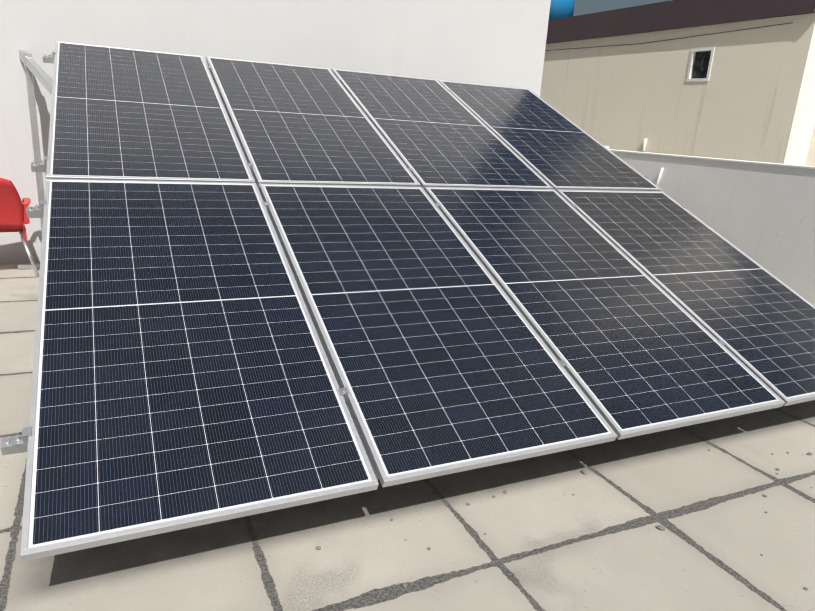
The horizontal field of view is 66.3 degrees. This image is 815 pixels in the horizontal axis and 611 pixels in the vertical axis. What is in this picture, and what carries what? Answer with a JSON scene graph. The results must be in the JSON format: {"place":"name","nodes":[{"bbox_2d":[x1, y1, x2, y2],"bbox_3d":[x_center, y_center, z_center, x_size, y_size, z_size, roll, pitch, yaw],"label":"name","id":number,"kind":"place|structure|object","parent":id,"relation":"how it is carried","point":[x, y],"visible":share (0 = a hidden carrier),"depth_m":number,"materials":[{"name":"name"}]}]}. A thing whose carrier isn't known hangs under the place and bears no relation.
{"place":"outdoors","nodes":[
{"label":"outdoors","id":0,"kind":"place"},
{"bbox_2d":[0,0,550,262],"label":"wall","id":1,"kind":"structure","parent":0,"point":[496,42],"depth_m":6.65,"materials":[{"name":"white paint"}]},
{"bbox_2d":[0,262,814,610],"bbox_3d":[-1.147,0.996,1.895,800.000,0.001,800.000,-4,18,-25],"label":"ground","id":2,"kind":"structure","parent":0,"point":[596,542],"depth_m":2.46,"materials":[{"name":"tile"}]},
{"bbox_2d":[0,178,38,276],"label":"plastic chair","id":3,"kind":"object","parent":2,"relation":"on","point":[13,215],"visible":1,"depth_m":5.54,"materials":[{"name":"plastic"}]},
{"bbox_2d":[0,50,726,480],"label":"mounting frame","id":4,"kind":"object","parent":2,"relation":"on","point":[18,444],"visible":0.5,"depth_m":4.66,"materials":[{"name":"metal"}]},
{"bbox_2d":[46,41,254,182],"bbox_3d":[-1.884,-1.431,4.446,1.134,0.899,2.120,-4,18,-25],"label":"solar panel","id":5,"kind":"object","parent":4,"relation":"on","point":[117,113],"visible":0.92,"depth_m":4.21,"materials":[{"name":"glass"}]},
{"bbox_2d":[20,179,378,561],"bbox_3d":[-1.039,-0.003,2.856,1.134,0.908,2.115,-4,18,-25],"label":"solar panel","id":6,"kind":"object","parent":4,"relation":"on","point":[183,376],"visible":1,"depth_m":2.51,"materials":[{"name":"glass"}]},
{"bbox_2d":[206,56,420,186],"bbox_3d":[-0.841,-1.504,4.935,1.134,0.906,2.118,-4,18,-25],"label":"solar panel","id":7,"kind":"object","parent":4,"relation":"on","point":[297,124],"visible":0.92,"depth_m":4.72,"materials":[{"name":"glass"}]},
{"bbox_2d":[259,183,616,486],"bbox_3d":[0.004,-0.076,3.345,1.134,0.901,2.119,-4,18,-25],"label":"solar panel","id":8,"kind":"object","parent":4,"relation":"on","point":[443,358],"visible":1,"depth_m":3.04,"materials":[{"name":"glass"}]},
{"bbox_2d":[331,69,552,188],"bbox_3d":[0.202,-1.577,5.423,1.134,0.908,2.117,-4,18,-25],"label":"solar panel","id":9,"kind":"object","parent":4,"relation":"on","point":[435,132],"visible":0.85,"depth_m":5.23,"materials":[{"name":"glass"}]},
{"bbox_2d":[438,80,661,190],"bbox_3d":[1.245,-1.650,5.912,1.134,0.903,2.120,-4,18,-25],"label":"solar panel","id":10,"kind":"object","parent":4,"relation":"on","point":[550,143],"visible":0.81,"depth_m":5.72,"materials":[{"name":"glass"}]},
{"bbox_2d":[424,187,784,439],"bbox_3d":[1.047,-0.149,3.833,1.134,0.901,2.119,-4,18,-25],"label":"solar panel","id":11,"kind":"object","parent":4,"relation":"on","point":[634,346],"visible":0.96,"depth_m":3.56,"materials":[{"name":"glass"}]},
{"bbox_2d":[556,189,814,405],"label":"solar panel","id":12,"kind":"object","parent":4,"relation":"on","point":[756,317],"visible":0.88,"depth_m":4.21,"materials":[{"name":"glass"}]},
{"bbox_2d":[316,419,812,589],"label":"pebbles","id":13,"kind":"object","parent":2,"relation":"on","point":[583,471],"visible":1,"depth_m":2.61,"materials":[{"name":"grey stone"}]},
{"bbox_2d":[540,0,814,165],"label":"neighbour building","id":14,"kind":"structure","parent":2,"relation":"on","point":[752,98],"depth_m":10.33,"materials":[{"name":"paint"}]},
{"bbox_2d":[549,0,574,19],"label":"water tank","id":15,"kind":"object","parent":14,"relation":"on","point":[559,9],"visible":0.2,"depth_m":13.67,"materials":[{"name":"blue plastic"}]},
{"bbox_2d":[642,138,646,151],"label":"wall pipes","id":16,"kind":"object","parent":14,"relation":"attached to","point":[644,145],"depth_m":11.22,"materials":[{"name":"white"}]},
{"bbox_2d":[545,22,792,50],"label":"wall cables","id":17,"kind":"object","parent":14,"relation":"attached to","point":[676,38],"depth_m":10.46,"materials":[{"name":"black"}]},
{"bbox_2d":[686,47,714,81],"bbox_3d":[4.820,-3.933,10.212,0.112,0.510,0.420,-5,18,-29],"label":"window","id":18,"kind":"structure","parent":14,"relation":"attached to","point":[700,64],"depth_m":10.21,"materials":[{"name":"black glass"}]},
{"bbox_2d":[573,0,669,15],"label":"sky","id":19,"kind":"structure","parent":0,"point":[581,7],"materials":[{"name":"blue"}]},
{"bbox_2d":[605,146,663,185],"bbox_3d":[2.416,-1.495,6.972,0.136,0.520,1.291,-3,17,-22],"label":"pipe","id":20,"kind":"object","parent":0,"point":[659,176],"visible":0.31,"depth_m":6.41,"materials":[{"name":"white plastic"}]},
{"bbox_2d":[609,149,814,305],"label":"parapet wall","id":21,"kind":"structure","parent":0,"point":[762,214],"depth_m":5.51,"materials":[{"name":"white paint"}]}
]}

